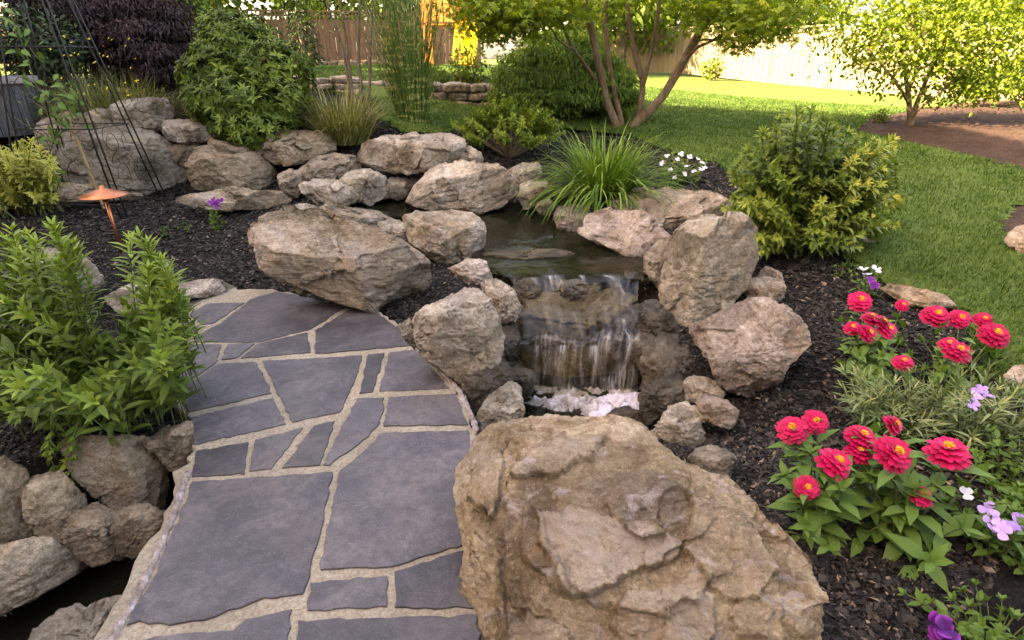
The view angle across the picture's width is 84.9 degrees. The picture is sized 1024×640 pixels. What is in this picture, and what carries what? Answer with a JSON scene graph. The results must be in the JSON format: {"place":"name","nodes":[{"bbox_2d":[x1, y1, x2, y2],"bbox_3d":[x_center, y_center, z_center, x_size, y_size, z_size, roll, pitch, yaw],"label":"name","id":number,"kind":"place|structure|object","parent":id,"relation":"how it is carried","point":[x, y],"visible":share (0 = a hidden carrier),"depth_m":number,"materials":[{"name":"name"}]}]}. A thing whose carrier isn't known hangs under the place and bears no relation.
{"place":"outdoors","nodes":[
{"label":"outdoors","id":0,"kind":"place"},
{"bbox_2d":[93,288,480,639],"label":"path","id":1,"kind":"structure","parent":0,"point":[314,481],"depth_m":2.28,"materials":[{"name":"stone"}]},
{"bbox_2d":[139,420,193,471],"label":"boulder","id":2,"kind":"object","parent":1,"relation":"on","point":[169,446],"visible":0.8,"depth_m":2.59,"materials":[{"name":"brown stone"}]},
{"bbox_2d":[247,204,431,313],"bbox_3d":[-1.215,-0.406,4.003,1.261,0.807,0.598,0,25,0],"label":"boulder","id":3,"kind":"object","parent":1,"relation":"on","point":[330,256],"visible":0.99,"depth_m":3.83,"materials":[{"name":"stone"}]},
{"bbox_2d":[412,287,504,386],"bbox_3d":[-0.295,0.102,3.121,0.520,0.504,0.415,0,25,0],"label":"boulder","id":4,"kind":"object","parent":1,"relation":"on","point":[457,334],"visible":0.93,"depth_m":2.98,"materials":[{"name":"stone"}]},
{"bbox_2d":[0,370,653,639],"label":"pool water","id":5,"kind":"structure","parent":0,"point":[87,586],"depth_m":2.33,"materials":[{"name":"black liquid"}]},
{"bbox_2d":[0,455,33,544],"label":"boulder","id":6,"kind":"object","parent":5,"relation":"on","point":[15,478],"visible":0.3,"depth_m":2.27,"materials":[{"name":"brown stone"}]},
{"bbox_2d":[0,535,87,615],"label":"boulder","id":7,"kind":"object","parent":5,"relation":"on","point":[32,568],"visible":0.98,"depth_m":2.10,"materials":[{"name":"brown stone"}]},
{"bbox_2d":[20,469,87,539],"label":"boulder","id":8,"kind":"object","parent":5,"relation":"on","point":[50,501],"visible":0.72,"depth_m":2.31,"materials":[{"name":"brown stone"}]},
{"bbox_2d":[28,595,120,639],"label":"boulder","id":9,"kind":"object","parent":5,"relation":"in","point":[77,621],"visible":0.84,"depth_m":2.05,"materials":[{"name":"grey stone"}]},
{"bbox_2d":[60,501,124,567],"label":"boulder","id":10,"kind":"object","parent":5,"relation":"on","point":[86,537],"visible":0.85,"depth_m":2.25,"materials":[{"name":"brown stone"}]},
{"bbox_2d":[58,434,169,509],"bbox_3d":[-1.791,0.716,2.551,0.373,0.439,0.287,-13,28,-26],"label":"boulder","id":11,"kind":"object","parent":5,"relation":"on","point":[117,476],"visible":0.76,"depth_m":2.49,"materials":[{"name":"brown stone"}]},
{"bbox_2d":[109,503,164,558],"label":"boulder","id":12,"kind":"object","parent":5,"relation":"on","point":[134,529],"visible":0.81,"depth_m":2.29,"materials":[{"name":"brown stone"}]},
{"bbox_2d":[501,321,523,366],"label":"boulder","id":13,"kind":"object","parent":5,"relation":"in","point":[512,342],"visible":0.38,"depth_m":3.51,"materials":[{"name":"stone"}]},
{"bbox_2d":[481,278,521,323],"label":"boulder","id":14,"kind":"object","parent":13,"relation":"on","point":[507,305],"visible":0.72,"depth_m":3.51,"materials":[{"name":"stone"}]},
{"bbox_2d":[511,364,535,398],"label":"boulder","id":15,"kind":"object","parent":5,"relation":"in","point":[525,378],"visible":0.53,"depth_m":3.46,"materials":[{"name":"stone"}]},
{"bbox_2d":[520,338,637,377],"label":"boulder","id":16,"kind":"object","parent":5,"relation":"in","point":[570,362],"visible":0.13,"depth_m":3.82,"materials":[{"name":"stone"}]},
{"bbox_2d":[515,284,638,348],"bbox_3d":[0.440,0.006,3.914,0.906,0.470,0.485,0,25,0],"label":"boulder","id":17,"kind":"object","parent":16,"relation":"on","point":[553,319],"visible":0.83,"depth_m":3.77,"materials":[{"name":"stone"}]},
{"bbox_2d":[603,303,639,362],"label":"boulder","id":18,"kind":"object","parent":16,"relation":"on","point":[620,332],"visible":0.52,"depth_m":3.77,"materials":[{"name":"stone"}]},
{"bbox_2d":[627,332,656,370],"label":"boulder","id":19,"kind":"object","parent":5,"relation":"on","point":[638,343],"visible":0.59,"depth_m":3.56,"materials":[{"name":"stone"}]},
{"bbox_2d":[637,374,686,425],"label":"boulder","id":20,"kind":"object","parent":5,"relation":"on","point":[655,398],"visible":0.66,"depth_m":3.07,"materials":[{"name":"stone"}]},
{"bbox_2d":[651,401,706,446],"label":"boulder","id":21,"kind":"object","parent":5,"relation":"on","point":[681,423],"visible":0.66,"depth_m":2.75,"materials":[{"name":"grey stone"}]},
{"bbox_2d":[695,393,738,429],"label":"boulder","id":22,"kind":"object","parent":21,"relation":"on","point":[719,412],"visible":0.98,"depth_m":2.71,"materials":[{"name":"stone"}]},
{"bbox_2d":[352,199,655,281],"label":"pool water","id":23,"kind":"structure","parent":0,"point":[506,228],"depth_m":4.76,"materials":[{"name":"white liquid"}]},
{"bbox_2d":[385,177,409,200],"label":"boulder","id":24,"kind":"object","parent":23,"relation":"on","point":[397,188],"visible":0.72,"depth_m":6.17,"materials":[{"name":"stone"}]},
{"bbox_2d":[402,209,486,264],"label":"boulder","id":25,"kind":"object","parent":23,"relation":"in","point":[447,237],"visible":0.91,"depth_m":4.56,"materials":[{"name":"stone"}]},
{"bbox_2d":[516,180,552,209],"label":"boulder","id":26,"kind":"object","parent":23,"relation":"on","point":[524,197],"visible":0.57,"depth_m":5.78,"materials":[{"name":"stone"}]},
{"bbox_2d":[553,204,591,231],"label":"boulder","id":27,"kind":"object","parent":23,"relation":"in","point":[567,224],"visible":0.59,"depth_m":5.18,"materials":[{"name":"stone"}]},
{"bbox_2d":[578,207,669,256],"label":"boulder","id":28,"kind":"object","parent":23,"relation":"in","point":[634,233],"visible":0.74,"depth_m":4.64,"materials":[{"name":"stone"}]},
{"bbox_2d":[0,0,1020,59],"label":"sky","id":29,"kind":"structure","parent":0,"point":[490,52],"materials":[{"name":"white"}]},
{"bbox_2d":[0,81,1023,639],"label":"ground","id":30,"kind":"structure","parent":0,"point":[1008,581],"depth_m":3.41,"materials":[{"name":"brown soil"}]},
{"bbox_2d":[0,75,46,136],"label":"wooden tub","id":31,"kind":"object","parent":30,"relation":"on","point":[23,109],"visible":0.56,"depth_m":6.42,"materials":[{"name":"grey wood"}]},
{"bbox_2d":[0,137,67,219],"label":"variegated shrub","id":32,"kind":"object","parent":30,"relation":"on","point":[14,171],"visible":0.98,"depth_m":5.45,"materials":[{"name":"green plant"}]},
{"bbox_2d":[0,1,93,95],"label":"shrub","id":33,"kind":"object","parent":30,"relation":"on","point":[54,65],"visible":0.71,"depth_m":7.23,"materials":[{"name":"green plant"}]},
{"bbox_2d":[33,111,85,156],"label":"boulder","id":34,"kind":"object","parent":30,"relation":"on","point":[65,134],"visible":0.29,"depth_m":6.33,"materials":[{"name":"grey stone"}]},
{"bbox_2d":[0,0,166,218],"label":"obelisk","id":35,"kind":"object","parent":30,"relation":"on","point":[14,128],"visible":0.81,"depth_m":5.44,"materials":[{"name":"metal"}]},
{"bbox_2d":[0,8,92,208],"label":"vine","id":36,"kind":"object","parent":35,"relation":"attached to","point":[61,107],"visible":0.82,"depth_m":5.22,"materials":[{"name":"green plant"}]},
{"bbox_2d":[2,36,189,128],"bbox_3d":[-4.845,-2.821,6.661,3.396,0.989,1.587,0,25,0],"label":"tickseed","id":37,"kind":"object","parent":30,"relation":"on","point":[99,102],"visible":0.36,"depth_m":6.61,"materials":[{"name":"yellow plant"}]},
{"bbox_2d":[53,182,143,202],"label":"boulder","id":38,"kind":"object","parent":30,"relation":"on","point":[68,192],"visible":0.55,"depth_m":5.79,"materials":[{"name":"stone"}]},
{"bbox_2d":[79,185,128,252],"bbox_3d":[-3.423,-0.807,4.816,0.355,0.694,0.355,0,25,0],"label":"path light","id":39,"kind":"object","parent":30,"relation":"on","point":[104,194],"visible":0.97,"depth_m":4.66,"materials":[{"name":"orange metal"}]},
{"bbox_2d":[0,0,213,91],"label":"red maple","id":40,"kind":"object","parent":30,"relation":"on","point":[145,34],"visible":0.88,"depth_m":7.67,"materials":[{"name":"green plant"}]},
{"bbox_2d":[0,215,215,483],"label":"leafy shrub","id":41,"kind":"object","parent":30,"relation":"on","point":[51,388],"visible":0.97,"depth_m":2.61,"materials":[{"name":"green plant"}]},
{"bbox_2d":[55,124,187,194],"bbox_3d":[-4.380,-1.750,6.348,1.242,0.874,0.664,-16,29,-30],"label":"boulder","id":42,"kind":"object","parent":30,"relation":"on","point":[169,170],"visible":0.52,"depth_m":6.14,"materials":[{"name":"grey stone"}]},
{"bbox_2d":[106,97,174,131],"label":"boulder","id":43,"kind":"object","parent":42,"relation":"on","point":[154,119],"visible":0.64,"depth_m":6.43,"materials":[{"name":"stone"}]},
{"bbox_2d":[170,143,200,166],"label":"boulder","id":44,"kind":"object","parent":42,"relation":"on","point":[181,153],"visible":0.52,"depth_m":6.37,"materials":[{"name":"brown stone"}]},
{"bbox_2d":[161,118,216,144],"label":"boulder","id":45,"kind":"object","parent":44,"relation":"on","point":[185,131],"visible":0.83,"depth_m":6.35,"materials":[{"name":"stone"}]},
{"bbox_2d":[104,278,236,313],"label":"boulder","id":46,"kind":"object","parent":30,"relation":"on","point":[205,288],"visible":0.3,"depth_m":4.11,"materials":[{"name":"stone"}]},
{"bbox_2d":[184,138,276,191],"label":"boulder","id":47,"kind":"object","parent":30,"relation":"on","point":[212,164],"visible":0.76,"depth_m":6.11,"materials":[{"name":"brown stone"}]},
{"bbox_2d":[175,186,291,211],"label":"boulder","id":48,"kind":"object","parent":30,"relation":"on","point":[238,198],"visible":0.98,"depth_m":5.71,"materials":[{"name":"stone"}]},
{"bbox_2d":[173,3,319,150],"bbox_3d":[-3.177,-2.886,6.627,1.888,1.602,1.679,10,27,21],"label":"rhododendron","id":49,"kind":"object","parent":30,"relation":"on","point":[241,94],"visible":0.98,"depth_m":6.36,"materials":[{"name":"green plant"}]},
{"bbox_2d":[277,168,302,198],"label":"boulder","id":50,"kind":"object","parent":30,"relation":"on","point":[289,180],"visible":0.81,"depth_m":6.03,"materials":[{"name":"stone"}]},
{"bbox_2d":[255,129,336,166],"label":"boulder","id":51,"kind":"object","parent":30,"relation":"on","point":[296,147],"visible":0.81,"depth_m":6.25,"materials":[{"name":"brown stone"}]},
{"bbox_2d":[280,75,363,94],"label":"retaining wall","id":52,"kind":"structure","parent":30,"relation":"on","point":[341,80],"depth_m":8.91,"materials":[{"name":"stone"}]},
{"bbox_2d":[298,178,359,206],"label":"boulder","id":53,"kind":"object","parent":30,"relation":"on","point":[318,191],"visible":0.82,"depth_m":5.81,"materials":[{"name":"stone"}]},
{"bbox_2d":[304,152,360,179],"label":"boulder","id":54,"kind":"object","parent":30,"relation":"on","point":[336,166],"visible":0.82,"depth_m":6.22,"materials":[{"name":"stone"}]},
{"bbox_2d":[280,75,401,145],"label":"ornamental grass","id":55,"kind":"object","parent":30,"relation":"on","point":[348,126],"depth_m":6.43,"materials":[{"name":"green plant"}]},
{"bbox_2d":[277,0,428,107],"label":"slender tree","id":56,"kind":"object","parent":30,"relation":"on","point":[347,64],"visible":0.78,"depth_m":8.05,"materials":[{"name":"green plant"}]},
{"bbox_2d":[319,201,390,227],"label":"boulder","id":57,"kind":"object","parent":30,"relation":"on","point":[366,216],"visible":0.47,"depth_m":5.32,"materials":[{"name":"stone"}]},
{"bbox_2d":[338,168,388,205],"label":"boulder","id":58,"kind":"object","parent":30,"relation":"on","point":[368,185],"visible":0.77,"depth_m":5.99,"materials":[{"name":"grey stone"}]},
{"bbox_2d":[357,131,466,175],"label":"boulder","id":59,"kind":"object","parent":30,"relation":"on","point":[411,153],"visible":0.93,"depth_m":6.08,"materials":[{"name":"stone"}]},
{"bbox_2d":[405,159,518,214],"bbox_3d":[-0.526,-1.372,5.854,1.201,0.560,0.580,0,25,0],"label":"boulder","id":60,"kind":"object","parent":30,"relation":"on","point":[474,187],"visible":0.91,"depth_m":5.68,"materials":[{"name":"stone"}]},
{"bbox_2d":[425,81,506,105],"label":"retaining wall","id":61,"kind":"structure","parent":30,"relation":"on","point":[459,91],"depth_m":8.97,"materials":[{"name":"stone"}]},
{"bbox_2d":[447,42,488,82],"bbox_3d":[-0.742,-4.298,9.467,0.749,0.734,0.700,0,25,0],"label":"shrub","id":62,"kind":"object","parent":30,"relation":"on","point":[465,73],"visible":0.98,"depth_m":9.40,"materials":[{"name":"green plant"}]},
{"bbox_2d":[448,258,492,287],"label":"boulder","id":63,"kind":"object","parent":30,"relation":"on","point":[476,272],"visible":0.9,"depth_m":3.69,"materials":[{"name":"stone"}]},
{"bbox_2d":[458,353,514,416],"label":"boulder","id":64,"kind":"object","parent":30,"relation":"on","point":[477,387],"visible":0.34,"depth_m":2.99,"materials":[{"name":"stone"}]},
{"bbox_2d":[475,381,524,431],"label":"boulder","id":65,"kind":"object","parent":64,"relation":"on","point":[505,402],"visible":0.75,"depth_m":2.86,"materials":[{"name":"grey stone"}]},
{"bbox_2d":[449,94,565,157],"bbox_3d":[-0.065,-2.401,6.924,1.445,0.761,1.038,0,25,0],"label":"azalea","id":66,"kind":"object","parent":30,"relation":"on","point":[500,121],"visible":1,"depth_m":6.79,"materials":[{"name":"green plant"}]},
{"bbox_2d":[513,277,542,305],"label":"boulder","id":67,"kind":"object","parent":30,"relation":"on","point":[528,287],"visible":0.55,"depth_m":3.89,"materials":[{"name":"stone"}]},
{"bbox_2d":[498,274,632,291],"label":"boulder","id":68,"kind":"object","parent":30,"relation":"on","point":[554,282],"visible":0.06,"depth_m":4.39,"materials":[{"name":"stone"}]},
{"bbox_2d":[481,247,574,259],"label":"boulder","id":69,"kind":"object","parent":68,"relation":"on","point":[533,253],"visible":0.55,"depth_m":4.52,"materials":[{"name":"stone"}]},
{"bbox_2d":[557,278,588,301],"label":"boulder","id":70,"kind":"object","parent":30,"relation":"on","point":[574,292],"visible":0.72,"depth_m":3.90,"materials":[{"name":"stone"}]},
{"bbox_2d":[504,117,698,228],"bbox_3d":[0.909,-1.453,5.441,2.024,1.045,1.962,0,25,0],"label":"daylily","id":71,"kind":"object","parent":30,"relation":"on","point":[602,182],"visible":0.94,"depth_m":5.25,"materials":[{"name":"green plant"}]},
{"bbox_2d":[453,413,828,639],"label":"boulder","id":72,"kind":"object","parent":30,"relation":"on","point":[611,527],"visible":1,"depth_m":1.68,"materials":[{"name":"stone"}]},
{"bbox_2d":[643,238,668,288],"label":"boulder","id":73,"kind":"object","parent":30,"relation":"on","point":[653,259],"visible":0.56,"depth_m":4.02,"materials":[{"name":"stone"}]},
{"bbox_2d":[634,299,678,335],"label":"boulder","id":74,"kind":"object","parent":30,"relation":"on","point":[655,317],"visible":0.75,"depth_m":3.59,"materials":[{"name":"stone"}]},
{"bbox_2d":[658,211,758,326],"bbox_3d":[1.246,-0.320,3.583,0.572,0.797,0.420,0,25,0],"label":"boulder","id":75,"kind":"object","parent":74,"relation":"on","point":[710,264],"visible":0.81,"depth_m":3.44,"materials":[{"name":"grey stone"}]},
{"bbox_2d":[639,331,694,391],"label":"boulder","id":76,"kind":"object","parent":30,"relation":"on","point":[659,359],"visible":0.46,"depth_m":3.38,"materials":[{"name":"stone"}]},
{"bbox_2d":[606,187,732,229],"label":"boulder","id":77,"kind":"object","parent":30,"relation":"on","point":[693,204],"visible":0.45,"depth_m":4.88,"materials":[{"name":"stone"}]},
{"bbox_2d":[658,152,707,185],"bbox_3d":[1.758,-1.549,5.731,0.577,0.397,0.341,0,25,0],"label":"white bedding plant","id":78,"kind":"object","parent":30,"relation":"on","point":[685,166],"visible":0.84,"depth_m":5.71,"materials":[{"name":"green plant"}]},
{"bbox_2d":[682,375,725,403],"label":"boulder","id":79,"kind":"object","parent":30,"relation":"on","point":[695,387],"visible":0.66,"depth_m":2.99,"materials":[{"name":"stone"}]},
{"bbox_2d":[687,444,736,477],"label":"boulder","id":80,"kind":"object","parent":30,"relation":"on","point":[714,459],"visible":0.69,"depth_m":2.39,"materials":[{"name":"grey stone"}]},
{"bbox_2d":[688,297,811,397],"bbox_3d":[1.247,0.141,2.983,0.619,0.550,0.447,7,26,16],"label":"boulder","id":81,"kind":"object","parent":30,"relation":"on","point":[747,346],"visible":0.99,"depth_m":2.83,"materials":[{"name":"stone"}]},
{"bbox_2d":[744,276,786,302],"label":"boulder","id":82,"kind":"object","parent":30,"relation":"on","point":[774,289],"visible":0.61,"depth_m":3.50,"materials":[{"name":"stone"}]},
{"bbox_2d":[719,103,904,259],"bbox_3d":[2.245,-0.977,4.016,1.765,1.152,1.102,0,25,0],"label":"orange blossom bush","id":83,"kind":"object","parent":30,"relation":"on","point":[801,193],"visible":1,"depth_m":3.71,"materials":[{"name":"green plant"}]},
{"bbox_2d":[767,409,917,557],"bbox_3d":[1.130,0.622,2.004,0.532,0.523,0.429,0,25,0],"label":"zinnia","id":84,"kind":"object","parent":30,"relation":"on","point":[818,513],"visible":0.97,"depth_m":1.97,"materials":[{"name":"green plant"}]},
{"bbox_2d":[832,291,939,390],"bbox_3d":[1.873,0.141,2.824,0.550,0.440,0.648,0,25,0],"label":"zinnia","id":85,"kind":"object","parent":30,"relation":"on","point":[885,334],"visible":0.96,"depth_m":2.74,"materials":[{"name":"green plant"}]},
{"bbox_2d":[833,358,970,450],"bbox_3d":[1.691,0.363,2.470,0.735,0.333,0.505,-15,29,-29],"label":"penstemon","id":86,"kind":"object","parent":30,"relation":"on","point":[876,404],"visible":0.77,"depth_m":2.39,"materials":[{"name":"green plant"}]},
{"bbox_2d":[820,414,996,592],"bbox_3d":[1.388,0.605,1.961,0.548,0.511,0.488,-15,29,-28],"label":"zinnia","id":87,"kind":"object","parent":30,"relation":"on","point":[904,492],"visible":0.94,"depth_m":1.86,"materials":[{"name":"green plant"}]},
{"bbox_2d":[880,283,956,308],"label":"rock","id":88,"kind":"object","parent":30,"relation":"on","point":[915,297],"visible":0.85,"depth_m":3.32,"materials":[{"name":"stone"}]},
{"bbox_2d":[868,348,1023,470],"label":"penstemon","id":89,"kind":"object","parent":30,"relation":"on","point":[978,413],"visible":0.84,"depth_m":2.23,"materials":[{"name":"green plant"}]},
{"bbox_2d":[897,578,1023,639],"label":"petunia","id":90,"kind":"object","parent":30,"relation":"on","point":[941,626],"visible":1,"depth_m":1.65,"materials":[{"name":"green plant"}]},
{"bbox_2d":[901,305,1023,408],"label":"zinnia","id":91,"kind":"object","parent":30,"relation":"on","point":[951,349],"visible":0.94,"depth_m":2.71,"materials":[{"name":"pink plant"}]},
{"bbox_2d":[940,478,1023,574],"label":"petunia","id":92,"kind":"object","parent":30,"relation":"on","point":[1002,532],"visible":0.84,"depth_m":1.86,"materials":[{"name":"green plant"}]},
{"bbox_2d":[968,416,1023,508],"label":"petunia","id":93,"kind":"object","parent":30,"relation":"on","point":[993,452],"visible":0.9,"depth_m":2.10,"materials":[{"name":"green plant"}]},
{"bbox_2d":[0,59,1023,404],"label":"lawn","id":94,"kind":"structure","parent":0,"point":[700,83],"depth_m":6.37,"materials":[{"name":"green plant"}]},
{"bbox_2d":[0,7,480,66],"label":"fence","id":95,"kind":"object","parent":94,"relation":"on","point":[333,53],"visible":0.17,"depth_m":16.17,"materials":[{"name":"brown wood"}]},
{"bbox_2d":[345,0,457,122],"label":"zebra grass","id":96,"kind":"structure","parent":94,"relation":"on","point":[409,75],"depth_m":7.00,"materials":[{"name":"green plant"}]},
{"bbox_2d":[421,0,477,65],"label":"play structure","id":97,"kind":"object","parent":94,"relation":"on","point":[458,40],"visible":0.33,"depth_m":13.03,"materials":[{"name":"yellow plastic"}]},
{"bbox_2d":[486,28,647,120],"bbox_3d":[0.837,-3.970,9.087,2.638,1.474,2.526,0,25,0],"label":"laceleaf maple","id":98,"kind":"object","parent":94,"relation":"on","point":[561,81],"visible":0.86,"depth_m":8.45,"materials":[{"name":"plant"}]},
{"bbox_2d":[423,0,875,125],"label":"maple tree","id":99,"kind":"object","parent":94,"relation":"on","point":[525,19],"visible":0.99,"depth_m":7.18,"materials":[{"name":"green plant"}]},
{"bbox_2d":[599,21,1023,102],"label":"fence","id":100,"kind":"object","parent":94,"relation":"on","point":[764,69],"visible":0.2,"depth_m":19.51,"materials":[{"name":"brown wood"}]},
{"bbox_2d":[858,99,1023,238],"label":"tree bed","id":101,"kind":"object","parent":94,"relation":"on","point":[987,133],"visible":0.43,"depth_m":7.78,"materials":[{"name":"brown soil"}]},
{"bbox_2d":[787,0,1023,125],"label":"young tree","id":102,"kind":"object","parent":101,"relation":"on","point":[944,46],"visible":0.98,"depth_m":7.74,"materials":[{"name":"green plant"}]},
{"bbox_2d":[523,275,640,416],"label":"waterfall","id":103,"kind":"structure","parent":0,"point":[572,398],"depth_m":3.54,"materials":[{"name":"white liquid"}]},
{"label":"far ground","id":104,"kind":"structure","parent":0,"visible":0},
{"bbox_2d":[284,0,329,65],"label":"conifer","id":105,"kind":"object","parent":104,"relation":"on","point":[304,46],"visible":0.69,"depth_m":13.99,"materials":[{"name":"green plant"}]},
{"bbox_2d":[257,0,400,47],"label":"leafy tree","id":106,"kind":"object","parent":104,"relation":"on","point":[275,6],"visible":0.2,"depth_m":18.49,"materials":[{"name":"green plant"}]},
{"bbox_2d":[560,0,699,67],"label":"leafy tree","id":107,"kind":"object","parent":104,"relation":"on","point":[640,19],"visible":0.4,"depth_m":23.90,"materials":[{"name":"green plant"}]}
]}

